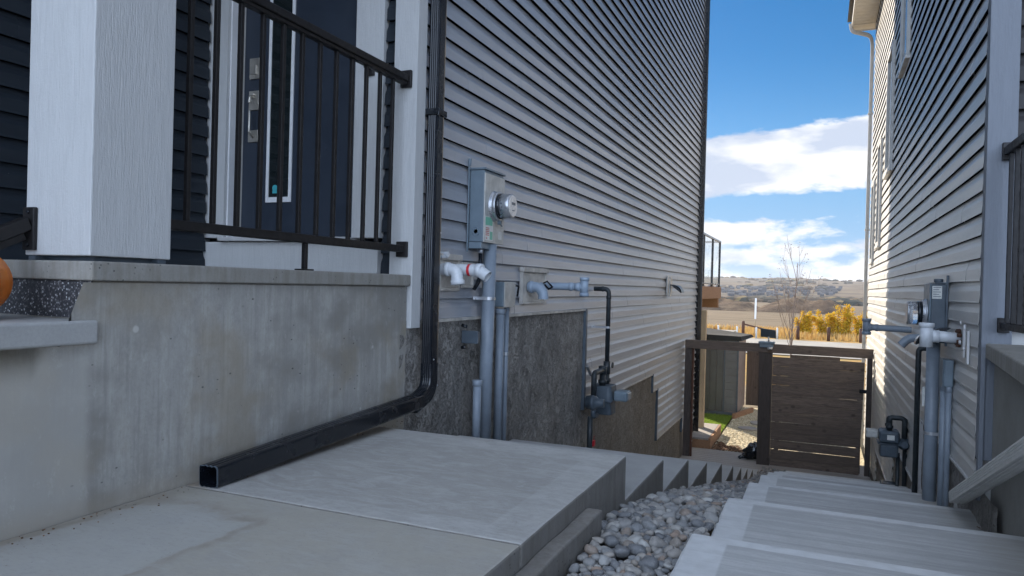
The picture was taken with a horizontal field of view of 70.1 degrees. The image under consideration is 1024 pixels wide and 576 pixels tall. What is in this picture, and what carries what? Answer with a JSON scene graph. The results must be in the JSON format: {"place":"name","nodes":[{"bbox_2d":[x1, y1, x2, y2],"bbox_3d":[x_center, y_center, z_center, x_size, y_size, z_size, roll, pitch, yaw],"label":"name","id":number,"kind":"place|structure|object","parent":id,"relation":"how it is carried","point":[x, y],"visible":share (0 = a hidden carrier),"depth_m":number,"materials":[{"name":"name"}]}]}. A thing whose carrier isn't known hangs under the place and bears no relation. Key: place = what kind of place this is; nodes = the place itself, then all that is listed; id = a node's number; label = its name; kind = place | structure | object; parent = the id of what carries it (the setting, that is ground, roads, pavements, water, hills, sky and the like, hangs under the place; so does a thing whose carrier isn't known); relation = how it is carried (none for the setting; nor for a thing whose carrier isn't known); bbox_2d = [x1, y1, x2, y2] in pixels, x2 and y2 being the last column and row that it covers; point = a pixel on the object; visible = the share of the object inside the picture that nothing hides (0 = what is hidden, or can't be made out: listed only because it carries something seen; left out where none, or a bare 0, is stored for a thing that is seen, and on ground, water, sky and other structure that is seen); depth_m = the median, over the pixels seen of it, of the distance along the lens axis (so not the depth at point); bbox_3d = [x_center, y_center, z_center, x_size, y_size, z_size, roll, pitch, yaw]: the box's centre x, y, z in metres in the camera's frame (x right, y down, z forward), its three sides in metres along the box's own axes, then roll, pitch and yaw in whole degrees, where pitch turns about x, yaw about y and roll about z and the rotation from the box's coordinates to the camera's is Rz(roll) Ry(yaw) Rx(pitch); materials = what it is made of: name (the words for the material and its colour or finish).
{"place":"outdoors","nodes":[
{"label":"outdoors","id":0,"kind":"place"},
{"bbox_2d":[0,486,518,575],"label":"concrete path","id":1,"kind":"structure","parent":0,"point":[185,531],"depth_m":2.18,"materials":[{"name":"concrete"}]},
{"bbox_2d":[186,427,625,569],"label":"concrete path","id":2,"kind":"structure","parent":0,"point":[531,501],"depth_m":2.92,"materials":[{"name":"concrete"}]},
{"bbox_2d":[704,412,731,431],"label":"lawn grass","id":3,"kind":"structure","parent":0,"point":[723,420],"depth_m":16.63,"materials":[{"name":"plant"}]},
{"bbox_2d":[655,277,868,575],"bbox_3d":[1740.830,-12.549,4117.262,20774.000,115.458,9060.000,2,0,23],"label":"ground","id":4,"kind":"structure","parent":0,"point":[855,289],"depth_m":326.02,"materials":[{"name":"soil"}]},
{"bbox_2d":[0,0,705,457],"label":"grey house","id":5,"kind":"structure","parent":4,"relation":"on","point":[578,122],"depth_m":4.88,"materials":[{"name":"plastic"}]},
{"bbox_2d":[0,259,410,541],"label":"concrete porch","id":6,"kind":"object","parent":5,"relation":"attached to","point":[121,383],"visible":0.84,"depth_m":2.69,"materials":[{"name":"concrete"}]},
{"bbox_2d":[0,258,12,305],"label":"pumpkin","id":7,"kind":"object","parent":6,"relation":"on","point":[6,281],"visible":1,"depth_m":2.29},
{"bbox_2d":[0,207,37,249],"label":"stair railing","id":8,"kind":"object","parent":6,"relation":"on","point":[23,230],"visible":1,"depth_m":2.47,"materials":[{"name":"brown metal"}]},
{"bbox_2d":[171,0,412,270],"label":"porch railing","id":9,"kind":"object","parent":6,"relation":"on","point":[285,19],"visible":0.98,"depth_m":3.37,"materials":[{"name":"brown metal"}]},
{"bbox_2d":[241,0,356,236],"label":"door","id":10,"kind":"structure","parent":5,"relation":"in","point":[338,18],"depth_m":4.80,"materials":[{"name":"black plastic"}]},
{"bbox_2d":[199,0,446,487],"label":"downspout","id":11,"kind":"object","parent":5,"relation":"attached to","point":[217,473],"visible":0.98,"depth_m":4.34,"materials":[{"name":"black metal"}]},
{"bbox_2d":[439,253,462,290],"bbox_3d":[-0.401,-0.100,4.681,0.042,0.235,0.290,2,0,23],"label":"vent plate","id":12,"kind":"object","parent":5,"relation":"attached to","point":[445,285],"visible":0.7,"depth_m":4.67,"materials":[{"name":"plastic"}]},
{"bbox_2d":[440,262,464,284],"bbox_3d":[-0.374,-0.088,4.544,0.170,0.143,0.088,2,0,23],"label":"vent elbow","id":13,"kind":"object","parent":12,"relation":"attached to","point":[454,271],"visible":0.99,"depth_m":4.51,"materials":[{"name":"plastic"}]},
{"bbox_2d":[460,262,475,287],"bbox_3d":[-0.304,-0.086,4.911,0.042,0.170,0.210,2,0,23],"label":"vent plate","id":14,"kind":"object","parent":5,"relation":"attached to","point":[469,281],"visible":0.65,"depth_m":4.93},
{"bbox_2d":[461,330,479,343],"bbox_3d":[-0.272,0.328,4.889,0.120,0.085,0.060,2,0,23],"label":"conduit bracket","id":15,"kind":"object","parent":5,"relation":"attached to","point":[471,337],"visible":1,"depth_m":4.86,"materials":[{"name":"metal"}]},
{"bbox_2d":[456,263,491,281],"bbox_3d":[-0.269,-0.100,4.630,0.295,0.117,0.088,2,0,23],"label":"vent pipe","id":16,"kind":"object","parent":5,"relation":"attached to","point":[481,271],"visible":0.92,"depth_m":4.59,"materials":[{"name":"white plastic"}]},
{"bbox_2d":[472,379,481,437],"bbox_3d":[-0.240,0.870,4.925,0.067,0.502,0.067,2,0,23],"label":"conduit","id":17,"kind":"object","parent":5,"relation":"attached to","point":[476,408],"visible":0.9,"depth_m":4.90,"materials":[{"name":"grey plastic"}]},
{"bbox_2d":[479,244,496,438],"bbox_3d":[-0.176,0.408,5.079,0.091,1.430,0.117,2,0,23],"label":"conduit","id":18,"kind":"object","parent":5,"relation":"attached to","point":[487,331],"visible":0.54,"depth_m":5.04,"materials":[{"name":"grey plastic"}]},
{"bbox_2d":[473,296,494,299],"bbox_3d":[-0.178,0.072,5.085,0.128,0.022,0.167,2,0,23],"label":"pipe strap","id":19,"kind":"object","parent":18,"relation":"attached to","point":[483,298],"visible":0.92,"depth_m":5.04,"materials":[{"name":"metal"}]},
{"bbox_2d":[466,158,516,290],"bbox_3d":[-0.119,-0.424,5.032,0.271,0.892,0.355,2,0,23],"label":"electric meter","id":20,"kind":"object","parent":5,"relation":"attached to","point":[493,205],"visible":1,"depth_m":4.93,"materials":[{"name":"grey metal"}]},
{"bbox_2d":[493,308,505,439],"bbox_3d":[-0.099,0.687,5.362,0.074,1.072,0.074,2,0,23],"label":"conduit","id":21,"kind":"object","parent":5,"relation":"attached to","point":[498,375],"visible":0.88,"depth_m":5.33,"materials":[{"name":"grey plastic"}]},
{"bbox_2d":[501,307,509,440],"bbox_3d":[-0.053,0.693,5.484,0.045,1.122,0.045,2,0,23],"label":"conduit","id":22,"kind":"object","parent":5,"relation":"attached to","point":[505,374],"visible":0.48,"depth_m":5.47,"materials":[{"name":"grey plastic"}]},
{"bbox_2d":[495,282,519,307],"bbox_3d":[-0.041,0.048,5.426,0.110,0.188,0.250,2,0,23],"label":"junction box","id":23,"kind":"object","parent":5,"relation":"attached to","point":[504,294],"visible":0.95,"depth_m":5.33,"materials":[{"name":"grey metal"}]},
{"bbox_2d":[519,267,548,303],"bbox_3d":[0.186,-0.018,6.077,0.042,0.300,0.580,2,0,23],"label":"vent plate","id":24,"kind":"object","parent":5,"relation":"attached to","point":[528,274],"visible":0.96,"depth_m":5.98,"materials":[{"name":"plastic"}]},
{"bbox_2d":[527,281,548,298],"bbox_3d":[0.214,0.017,5.913,0.172,0.144,0.097,2,0,23],"label":"vent elbow","id":25,"kind":"object","parent":24,"relation":"attached to","point":[540,289],"visible":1,"depth_m":5.88,"materials":[{"name":"plastic"}]},
{"bbox_2d":[540,277,589,296],"bbox_3d":[0.430,-0.013,6.089,0.431,0.160,0.128,2,0,23],"label":"vent tee","id":26,"kind":"object","parent":24,"relation":"attached to","point":[582,286],"visible":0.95,"depth_m":6.05,"materials":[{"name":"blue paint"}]},
{"bbox_2d":[594,286,610,361],"bbox_3d":[0.946,0.386,7.675,0.187,0.808,0.056,2,0,23],"label":"gas pipe","id":27,"kind":"object","parent":5,"relation":"attached to","point":[607,290],"visible":1,"depth_m":7.63,"materials":[{"name":"black metal"}]},
{"bbox_2d":[585,361,630,447],"bbox_3d":[0.958,1.258,7.411,0.405,0.980,0.624,2,0,23],"label":"gas meter","id":28,"kind":"object","parent":5,"relation":"attached to","point":[604,396],"visible":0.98,"depth_m":7.43,"materials":[{"name":"grey metal"}]},
{"bbox_2d":[666,276,683,295],"bbox_3d":[2.579,-0.024,11.482,0.220,0.320,0.400,2,0,23],"label":"exhaust vent","id":29,"kind":"object","parent":5,"relation":"attached to","point":[669,285],"visible":1,"depth_m":11.39,"materials":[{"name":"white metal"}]},
{"bbox_2d":[694,0,709,430],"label":"downspout","id":30,"kind":"object","parent":5,"relation":"attached to","point":[702,210],"visible":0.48,"depth_m":14.27,"materials":[{"name":"black metal"}]},
{"bbox_2d":[514,508,601,575],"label":"concrete footing","id":31,"kind":"object","parent":4,"relation":"on","point":[560,553],"visible":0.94,"depth_m":2.50,"materials":[{"name":"concrete"}]},
{"bbox_2d":[459,435,757,571],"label":"concrete stairs","id":32,"kind":"structure","parent":4,"relation":"on","point":[645,475],"depth_m":4.86,"materials":[{"name":"concrete"}]},
{"bbox_2d":[567,467,787,575],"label":"river stones","id":33,"kind":"object","parent":4,"relation":"on","point":[726,489],"visible":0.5,"depth_m":3.50,"materials":[{"name":"stone"}]},
{"bbox_2d":[568,563,580,573],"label":"river stone","id":34,"kind":"object","parent":33,"relation":"on","point":[574,567],"visible":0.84,"depth_m":2.44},
{"bbox_2d":[583,557,595,567],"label":"river stone","id":35,"kind":"object","parent":33,"relation":"on","point":[587,561],"visible":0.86,"depth_m":2.50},
{"bbox_2d":[584,544,598,554],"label":"river stone","id":36,"kind":"object","parent":33,"relation":"on","point":[589,549],"visible":0.8,"depth_m":2.59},
{"bbox_2d":[591,569,604,575],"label":"river stone","id":37,"kind":"object","parent":33,"relation":"on","point":[595,572],"visible":0.8,"depth_m":2.42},
{"bbox_2d":[598,555,609,565],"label":"river stone","id":38,"kind":"object","parent":33,"relation":"on","point":[603,560],"visible":0.94,"depth_m":2.50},
{"bbox_2d":[604,535,619,547],"bbox_3d":[0.371,0.936,2.698,0.058,0.043,0.068,4,-2,6],"label":"river stone","id":39,"kind":"object","parent":33,"relation":"on","point":[611,541],"visible":0.96,"depth_m":2.67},
{"bbox_2d":[605,522,620,529],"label":"river stone","id":40,"kind":"object","parent":33,"relation":"on","point":[616,524],"visible":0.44,"depth_m":2.94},
{"bbox_2d":[610,560,620,570],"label":"river stone","id":41,"kind":"object","parent":33,"relation":"on","point":[614,563],"visible":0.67,"depth_m":2.48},
{"bbox_2d":[614,547,630,557],"bbox_3d":[0.388,0.931,2.570,0.068,0.034,0.053,18,-39,-33],"label":"river stone","id":42,"kind":"object","parent":33,"relation":"on","point":[622,552],"visible":1,"depth_m":2.55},
{"bbox_2d":[617,512,631,517],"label":"river stone","id":43,"kind":"object","parent":33,"relation":"on","point":[624,514],"visible":0.97,"depth_m":3.14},
{"bbox_2d":[618,519,631,530],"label":"river stone","id":44,"kind":"object","parent":33,"relation":"on","point":[624,522],"visible":0.59,"depth_m":2.96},
{"bbox_2d":[620,527,630,535],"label":"river stone","id":45,"kind":"object","parent":33,"relation":"on","point":[626,530],"visible":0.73,"depth_m":2.86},
{"bbox_2d":[625,566,642,575],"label":"river stone","id":46,"kind":"object","parent":33,"relation":"on","point":[637,571],"visible":0.78,"depth_m":2.41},
{"bbox_2d":[627,535,642,543],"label":"river stone","id":47,"kind":"object","parent":33,"relation":"on","point":[635,539],"visible":0.48,"depth_m":2.73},
{"bbox_2d":[627,543,646,555],"bbox_3d":[0.447,0.934,2.606,0.070,0.040,0.048,12,10,12],"label":"river stone","id":48,"kind":"object","parent":33,"relation":"on","point":[635,549],"visible":0.81,"depth_m":2.59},
{"bbox_2d":[630,523,643,532],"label":"river stone","id":49,"kind":"object","parent":33,"relation":"on","point":[636,527],"visible":0.75,"depth_m":2.92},
{"bbox_2d":[638,556,658,569],"bbox_3d":[0.466,0.938,2.480,0.070,0.046,0.060,0,2,41],"label":"river stone","id":50,"kind":"object","parent":33,"relation":"on","point":[652,562],"visible":0.69,"depth_m":2.46,"materials":[{"name":"stone"}]},
{"bbox_2d":[642,565,655,575],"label":"river stone","id":51,"kind":"object","parent":33,"relation":"on","point":[645,568],"visible":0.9,"depth_m":2.41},
{"bbox_2d":[641,519,657,529],"bbox_3d":[0.557,0.971,2.962,0.052,0.053,0.074,-6,18,-42],"label":"river stone","id":52,"kind":"object","parent":33,"relation":"on","point":[647,524],"visible":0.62,"depth_m":2.95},
{"bbox_2d":[648,536,666,547],"bbox_3d":[0.545,0.960,2.733,0.078,0.044,0.052,20,23,-25],"label":"river stone","id":53,"kind":"object","parent":33,"relation":"on","point":[656,541],"visible":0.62,"depth_m":2.71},
{"bbox_2d":[661,512,675,520],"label":"river stone","id":54,"kind":"object","parent":33,"relation":"on","point":[665,515],"visible":0.74,"depth_m":3.20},
{"bbox_2d":[667,548,682,558],"bbox_3d":[0.579,0.943,2.579,0.064,0.043,0.041,3,0,-17],"label":"river stone","id":55,"kind":"object","parent":33,"relation":"on","point":[674,553],"visible":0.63,"depth_m":2.56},
{"bbox_2d":[669,537,681,547],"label":"river stone","id":56,"kind":"object","parent":33,"relation":"on","point":[675,542],"visible":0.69,"depth_m":2.73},
{"bbox_2d":[679,508,691,515],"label":"river stone","id":57,"kind":"object","parent":33,"relation":"on","point":[685,511],"visible":0.6,"depth_m":3.31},
{"bbox_2d":[691,519,704,527],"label":"river stone","id":58,"kind":"object","parent":33,"relation":"on","point":[697,523],"visible":0.77,"depth_m":3.11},
{"bbox_2d":[703,511,718,523],"bbox_3d":[0.889,1.028,3.263,0.066,0.049,0.076,18,10,-7],"label":"river stone","id":59,"kind":"object","parent":33,"relation":"on","point":[711,515],"visible":0.74,"depth_m":3.25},
{"bbox_2d":[692,423,720,448],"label":"timber platform","id":60,"kind":"structure","parent":4,"relation":"on","point":[709,434],"depth_m":14.01,"materials":[{"name":"brown wood"}]},
{"bbox_2d":[698,232,720,439],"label":"deck","id":61,"kind":"structure","parent":4,"relation":"on","point":[711,294],"depth_m":15.57,"materials":[{"name":"brown wood"}]},
{"bbox_2d":[741,321,760,332],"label":"barrier","id":62,"kind":"object","parent":4,"relation":"on","point":[743,327],"visible":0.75,"depth_m":64.39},
{"bbox_2d":[708,284,842,296],"bbox_3d":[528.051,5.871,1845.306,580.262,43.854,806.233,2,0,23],"label":"distant town","id":63,"kind":"object","parent":4,"relation":"on","point":[762,289],"visible":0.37,"depth_m":1670.77},
{"bbox_2d":[682,339,873,476],"bbox_3d":[4.474,2.073,12.483,3.010,2.230,0.175,2,0,23],"label":"timber gateway","id":64,"kind":"object","parent":4,"relation":"on","point":[764,405],"visible":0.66,"depth_m":12.46,"materials":[{"name":"wood"}]},
{"bbox_2d":[758,328,775,349],"bbox_3d":[4.359,0.869,12.458,0.275,0.361,0.285,2,0,23],"label":"solar light","id":65,"kind":"object","parent":64,"relation":"attached to","point":[769,334],"visible":1,"depth_m":12.44,"materials":[{"name":"grey metal"}]},
{"bbox_2d":[770,357,866,474],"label":"wooden gate","id":66,"kind":"structure","parent":64,"relation":"attached to","point":[828,429],"depth_m":12.18,"materials":[{"name":"brown wood"}]},
{"bbox_2d":[707,323,866,341],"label":"dry grass","id":67,"kind":"structure","parent":4,"relation":"on","point":[816,335],"depth_m":65.99,"materials":[{"name":"plant"}]},
{"bbox_2d":[746,352,839,405],"bbox_3d":[7.185,2.319,18.645,2.280,1.525,0.070,2,0,23],"label":"back fence","id":68,"kind":"object","parent":4,"relation":"on","point":[752,376],"visible":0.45,"depth_m":18.98,"materials":[{"name":"wood"}]},
{"bbox_2d":[720,276,867,305],"bbox_3d":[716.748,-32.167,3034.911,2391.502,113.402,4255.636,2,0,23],"label":"distant scrub","id":69,"kind":"object","parent":4,"relation":"on","point":[852,301],"visible":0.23,"depth_m":1112.74,"materials":[{"name":"plant"}]},
{"bbox_2d":[769,239,822,354],"bbox_3d":[9.685,0.776,25.477,1.982,5.337,1.258,1,0,-22],"label":"bare tree","id":70,"kind":"object","parent":4,"relation":"on","point":[791,332],"visible":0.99,"depth_m":25.34,"materials":[{"name":"brown plant"}]},
{"bbox_2d":[793,311,813,333],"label":"autumn shrub","id":71,"kind":"object","parent":4,"relation":"on","point":[807,325],"visible":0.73,"depth_m":68.48,"materials":[{"name":"yellow plant"}]},
{"bbox_2d":[812,309,840,333],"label":"autumn shrub","id":72,"kind":"object","parent":4,"relation":"on","point":[819,324],"visible":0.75,"depth_m":68.21,"materials":[{"name":"yellow plant"}]},
{"bbox_2d":[831,304,854,333],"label":"autumn shrub","id":73,"kind":"object","parent":4,"relation":"on","point":[846,317],"visible":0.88,"depth_m":67.50,"materials":[{"name":"yellow plant"}]},
{"bbox_2d":[670,471,1023,575],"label":"concrete stairs","id":74,"kind":"structure","parent":4,"relation":"on","point":[785,523],"depth_m":3.10,"materials":[{"name":"concrete"}]},
{"bbox_2d":[852,311,867,336],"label":"autumn shrub","id":75,"kind":"object","parent":4,"relation":"on","point":[858,324],"visible":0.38,"depth_m":67.19,"materials":[{"name":"yellow plant"}]},
{"bbox_2d":[847,0,1023,532],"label":"pale house","id":76,"kind":"structure","parent":4,"relation":"on","point":[948,109],"depth_m":5.43,"materials":[{"name":"grey plastic"}]},
{"bbox_2d":[849,23,873,446],"bbox_3d":[6.568,-1.031,13.924,0.479,8.084,0.104,2,0,34],"label":"downspout","id":77,"kind":"object","parent":76,"relation":"attached to","point":[870,113],"visible":0.97,"depth_m":13.79,"materials":[{"name":"metal"}]},
{"bbox_2d":[868,180,876,264],"bbox_3d":[6.305,-1.126,12.759,0.062,1.430,0.640,2,0,23],"label":"window","id":78,"kind":"structure","parent":76,"relation":"in","point":[873,187],"depth_m":12.49,"materials":[{"name":"metal"}]},
{"bbox_2d":[874,137,884,249],"bbox_3d":[5.759,-1.459,11.445,0.062,1.680,0.690,2,0,23],"label":"window","id":79,"kind":"structure","parent":76,"relation":"in","point":[879,196],"depth_m":11.15,"materials":[{"name":"metal"}]},
{"bbox_2d":[862,318,911,334],"bbox_3d":[3.662,0.385,7.135,0.432,0.160,0.083,2,0,23],"label":"vent tee","id":80,"kind":"object","parent":76,"relation":"attached to","point":[868,326],"visible":1,"depth_m":7.13,"materials":[{"name":"grey plastic"}]},
{"bbox_2d":[865,415,909,486],"bbox_3d":[3.703,1.893,7.213,0.394,1.298,0.243,2,0,23],"label":"gas meter","id":81,"kind":"object","parent":76,"relation":"attached to","point":[890,441],"visible":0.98,"depth_m":7.13,"materials":[{"name":"metal"}]},
{"bbox_2d":[883,39,896,179],"bbox_3d":[5.161,-2.399,9.967,0.062,1.720,0.890,2,0,23],"label":"window","id":82,"kind":"structure","parent":76,"relation":"in","point":[891,65],"depth_m":9.90,"materials":[{"name":"metal"}]},
{"bbox_2d":[897,0,912,78],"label":"window","id":83,"kind":"structure","parent":76,"relation":"in","point":[906,5],"depth_m":8.30,"materials":[{"name":"metal"}]},
{"bbox_2d":[897,334,918,347],"bbox_3d":[3.460,0.462,6.351,0.187,0.129,0.072,2,0,23],"label":"vent elbow","id":84,"kind":"object","parent":76,"relation":"attached to","point":[904,341],"visible":0.86,"depth_m":6.33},
{"bbox_2d":[912,347,925,492],"bbox_3d":[3.297,1.153,5.894,0.096,1.376,0.042,2,0,23],"label":"gas pipe","id":85,"kind":"object","parent":76,"relation":"attached to","point":[919,350],"visible":0.74,"depth_m":5.89,"materials":[{"name":"black metal"}]},
{"bbox_2d":[905,275,948,345],"bbox_3d":[2.992,0.158,5.283,0.239,0.495,0.344,2,0,23],"label":"electric meter","id":86,"kind":"object","parent":76,"relation":"attached to","point":[932,307],"visible":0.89,"depth_m":5.13,"materials":[{"name":"metal"}]},
{"bbox_2d":[922,387,939,405],"bbox_3d":[3.042,0.757,5.303,0.133,0.200,0.044,2,0,3],"label":"warning sticker","id":87,"kind":"object","parent":76,"relation":"attached to","point":[923,395],"visible":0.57,"depth_m":5.29,"materials":[{"name":"paper"}]},
{"bbox_2d":[922,343,940,501],"bbox_3d":[2.999,1.024,5.223,0.088,1.265,0.087,2,0,23],"label":"conduit","id":88,"kind":"object","parent":76,"relation":"attached to","point":[930,442],"visible":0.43,"depth_m":5.19,"materials":[{"name":"grey plastic"}]},
{"bbox_2d":[914,327,950,344],"bbox_3d":[2.823,0.323,4.901,0.200,0.120,0.130,2,0,23],"label":"vent elbow","id":89,"kind":"object","parent":76,"relation":"attached to","point":[916,341],"visible":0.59,"depth_m":4.88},
{"bbox_2d":[919,322,961,346],"bbox_3d":[2.702,0.299,4.613,0.234,0.153,0.114,2,0,23],"label":"vent tee","id":90,"kind":"object","parent":76,"relation":"attached to","point":[928,336],"visible":0.94,"depth_m":4.60,"materials":[{"name":"white plastic"}]},
{"bbox_2d":[937,384,945,505],"bbox_3d":[2.897,1.127,4.913,0.057,0.957,0.057,2,0,23],"label":"conduit","id":91,"kind":"object","parent":76,"relation":"attached to","point":[941,447],"visible":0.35,"depth_m":4.90,"materials":[{"name":"grey plastic"}]},
{"bbox_2d":[939,357,953,387],"bbox_3d":[2.903,0.565,4.876,0.064,0.190,0.160,2,0,23],"label":"junction box","id":92,"kind":"object","parent":76,"relation":"attached to","point":[946,370],"visible":1,"depth_m":4.81,"materials":[{"name":"grey plastic"}]},
{"bbox_2d":[942,387,952,506],"bbox_3d":[2.878,1.101,4.829,0.043,0.907,0.043,2,0,23],"label":"conduit","id":93,"kind":"object","parent":76,"relation":"attached to","point":[947,437],"visible":0.88,"depth_m":4.81,"materials":[{"name":"grey plastic"}]},
{"bbox_2d":[958,321,965,357],"bbox_3d":[2.749,0.313,4.457,0.034,0.221,0.036,2,0,23],"label":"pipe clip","id":94,"kind":"object","parent":76,"relation":"attached to","point":[963,341],"visible":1,"depth_m":4.44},
{"bbox_2d":[962,327,969,363],"bbox_3d":[2.698,0.342,4.338,0.034,0.221,0.036,2,0,23],"label":"pipe clip","id":95,"kind":"object","parent":76,"relation":"attached to","point":[967,345],"visible":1,"depth_m":4.32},
{"bbox_2d":[985,343,1023,536],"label":"concrete porch","id":96,"kind":"object","parent":4,"relation":"on","point":[1007,496],"visible":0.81,"depth_m":3.55,"materials":[{"name":"concrete"}]},
{"bbox_2d":[948,436,1023,503],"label":"downspout","id":97,"kind":"object","parent":96,"relation":"attached to","point":[1005,465],"visible":1,"depth_m":3.35,"materials":[{"name":"metal"}]},
{"bbox_2d":[997,132,1023,333],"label":"porch railing","id":98,"kind":"object","parent":96,"relation":"on","point":[1015,241],"visible":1,"depth_m":3.77,"materials":[{"name":"brown metal"}]},
{"bbox_2d":[702,298,843,314],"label":"dirt hills","id":99,"kind":"structure","parent":0,"point":[822,306],"depth_m":414.38,"materials":[{"name":"soil"}]},
{"bbox_2d":[680,447,870,480],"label":"board path","id":100,"kind":"structure","parent":0,"point":[722,457],"depth_m":12.61,"materials":[{"name":"grey wood"}]},
{"bbox_2d":[738,441,756,459],"bbox_3d":[4.214,2.869,12.856,0.443,0.331,0.260,2,0,23],"label":"black bag","id":101,"kind":"object","parent":100,"relation":"on","point":[749,450],"visible":0.72,"depth_m":12.79,"materials":[{"name":"plastic"}]},
{"bbox_2d":[713,407,863,465],"bbox_3d":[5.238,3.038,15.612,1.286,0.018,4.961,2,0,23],"label":"pea gravel","id":102,"kind":"structure","parent":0,"point":[734,433],"depth_m":15.13,"materials":[{"name":"gravel"}]},
{"bbox_2d":[712,441,742,452],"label":"bark mulch","id":103,"kind":"object","parent":102,"relation":"on","point":[723,446],"visible":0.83,"depth_m":13.71,"materials":[{"name":"wood"}]},
{"bbox_2d":[732,407,753,418],"bbox_3d":[5.514,2.983,17.409,0.063,0.120,1.284,2,0,37],"label":"timber edging","id":104,"kind":"object","parent":102,"relation":"on","point":[742,413],"visible":1,"depth_m":17.29,"materials":[{"name":"brown wood"}]},
{"bbox_2d":[738,426,756,430],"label":"stepping stone","id":105,"kind":"object","parent":102,"relation":"on","point":[748,428],"visible":0.94,"depth_m":15.56,"materials":[{"name":"grey stone"}]},
{"bbox_2d":[704,0,875,281],"label":"sky","id":106,"kind":"structure","parent":0,"point":[789,80],"materials":[{"name":"blue"}]},
{"bbox_2d":[746,338,866,359],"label":"road","id":107,"kind":"structure","parent":0,"point":[815,343],"depth_m":57.33,"materials":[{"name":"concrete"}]},
{"label":"lawn base","id":108,"kind":"structure","parent":0,"visible":0},
{"bbox_2d":[704,328,753,415],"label":"garden shed","id":109,"kind":"structure","parent":108,"relation":"on","point":[725,383],"depth_m":17.34,"materials":[{"name":"stone"}]},
{"bbox_2d":[705,339,723,410],"bbox_3d":[4.653,2.070,17.461,0.767,1.679,0.022,2,0,23],"label":"shed door","id":110,"kind":"structure","parent":109,"relation":"in","point":[713,395],"depth_m":17.38,"materials":[{"name":"wood"}]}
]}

